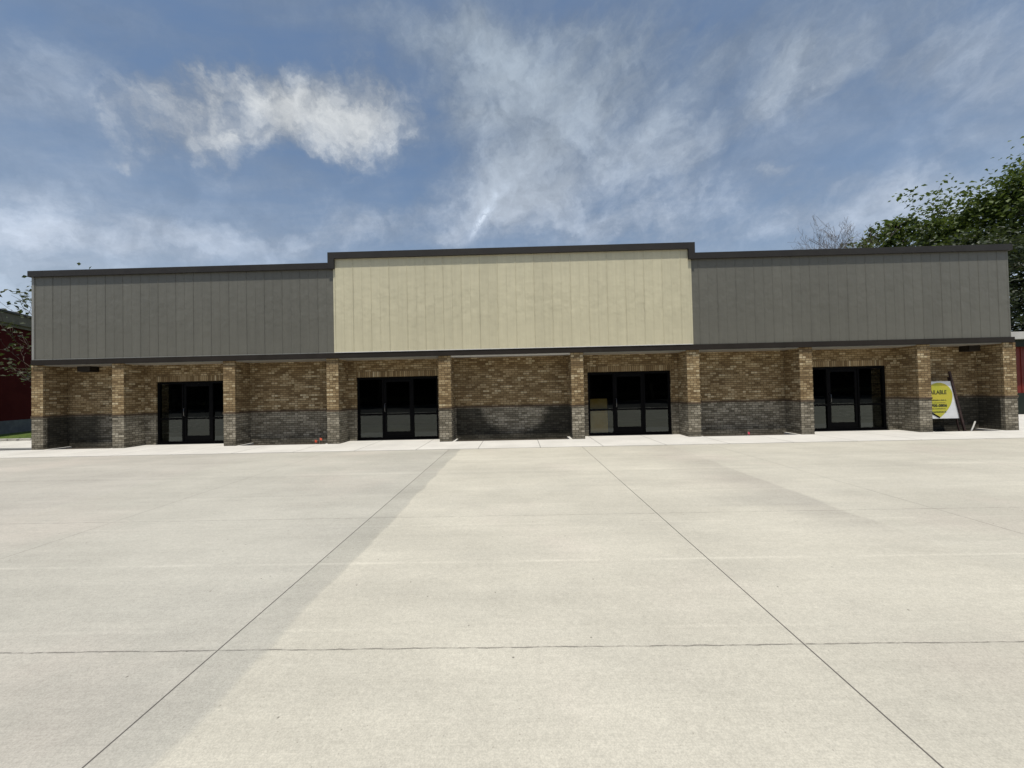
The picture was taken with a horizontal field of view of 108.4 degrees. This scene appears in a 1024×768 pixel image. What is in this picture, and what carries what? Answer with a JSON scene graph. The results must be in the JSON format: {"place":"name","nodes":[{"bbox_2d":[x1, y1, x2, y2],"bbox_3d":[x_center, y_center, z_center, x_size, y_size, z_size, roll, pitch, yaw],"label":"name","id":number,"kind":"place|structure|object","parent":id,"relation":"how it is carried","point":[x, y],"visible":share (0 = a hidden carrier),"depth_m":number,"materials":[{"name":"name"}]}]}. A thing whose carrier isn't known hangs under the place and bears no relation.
{"place":"outdoors","nodes":[
{"label":"outdoors","id":0,"kind":"place"},
{"bbox_2d":[0,441,30,448],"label":"path","id":1,"kind":"structure","parent":0,"point":[15,444],"depth_m":14.30,"materials":[{"name":"concrete"}]},
{"bbox_2d":[0,431,30,438],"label":"grass strip","id":2,"kind":"object","parent":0,"point":[26,434],"depth_m":17.46,"materials":[{"name":"green plant"}]},
{"bbox_2d":[0,263,91,387],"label":"young tree","id":3,"kind":"object","parent":2,"relation":"on","point":[20,311],"visible":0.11,"depth_m":16.00,"materials":[{"name":"green plant"}]},
{"bbox_2d":[0,449,30,450],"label":"asphalt strip","id":4,"kind":"object","parent":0,"point":[14,449],"depth_m":13.28,"materials":[{"name":"grey asphalt"}]},
{"bbox_2d":[0,438,1023,767],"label":"parking lot","id":5,"kind":"structure","parent":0,"point":[830,604],"depth_m":2.88,"materials":[{"name":"concrete"}]},
{"bbox_2d":[0,414,1023,457],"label":"sidewalk","id":6,"kind":"structure","parent":0,"point":[622,440],"depth_m":11.60,"materials":[{"name":"concrete"}]},
{"bbox_2d":[27,242,1018,449],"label":"retail building","id":7,"kind":"structure","parent":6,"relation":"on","point":[544,342],"depth_m":12.54,"materials":[{"name":"metal"}]},
{"bbox_2d":[590,399,607,432],"bbox_3d":[3.109,1.170,13.250,0.630,1.280,0.088,-1,-1,1],"label":"plywood sheet","id":8,"kind":"object","parent":6,"relation":"on","point":[599,421],"visible":0.72,"depth_m":13.24,"materials":[{"name":"beige wood"}]},
{"bbox_2d":[0,0,1023,329],"label":"sky","id":9,"kind":"structure","parent":0,"point":[134,133],"materials":[{"name":"blue"}]},
{"bbox_2d":[68,430,982,448],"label":"soil","id":10,"kind":"structure","parent":0,"point":[523,439],"depth_m":12.92,"materials":[{"name":"brown soil"}]},
{"bbox_2d":[931,371,965,430],"bbox_3d":[14.539,0.605,12.527,1.384,2.051,0.200,-1,-1,1],"label":"frame sign","id":11,"kind":"object","parent":10,"relation":"on","point":[945,402],"visible":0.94,"depth_m":12.48,"materials":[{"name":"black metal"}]},
{"label":"ground","id":12,"kind":"structure","parent":0,"visible":0},
{"bbox_2d":[0,438,30,440],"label":"path kerb","id":13,"kind":"structure","parent":12,"relation":"on","point":[20,439],"depth_m":15.82,"materials":[{"name":"concrete"}]},
{"bbox_2d":[0,309,31,433],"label":"red building","id":14,"kind":"structure","parent":12,"relation":"on","point":[15,404],"depth_m":19.05,"materials":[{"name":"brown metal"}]},
{"bbox_2d":[788,215,905,249],"bbox_3d":[24.226,-5.343,27.025,6.467,14.441,6.453,-1,-1,-23],"label":"bare tree","id":15,"kind":"object","parent":12,"relation":"on","point":[840,245],"visible":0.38,"depth_m":26.64,"materials":[{"name":"brown plant"}]},
{"bbox_2d":[842,208,985,247],"bbox_3d":[28.434,-5.405,27.345,6.947,14.413,7.841,-2,-1,25],"label":"broadleaf tree","id":16,"kind":"object","parent":12,"relation":"on","point":[909,225],"visible":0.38,"depth_m":25.96,"materials":[{"name":"green plant"}]},
{"bbox_2d":[888,169,1023,295],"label":"broadleaf tree","id":17,"kind":"object","parent":12,"relation":"on","point":[997,214],"visible":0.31,"depth_m":24.66,"materials":[{"name":"green plant"}]},
{"bbox_2d":[897,217,1023,331],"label":"broadleaf tree","id":18,"kind":"object","parent":12,"relation":"on","point":[1014,236],"visible":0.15,"depth_m":20.84,"materials":[{"name":"green plant"}]},
{"bbox_2d":[917,136,1023,296],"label":"broadleaf tree","id":19,"kind":"object","parent":12,"relation":"on","point":[1012,173],"visible":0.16,"depth_m":24.74,"materials":[{"name":"green plant"}]},
{"bbox_2d":[1011,331,1023,413],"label":"red shed","id":20,"kind":"structure","parent":12,"relation":"on","point":[1019,341],"depth_m":17.60,"materials":[{"name":"metal"}]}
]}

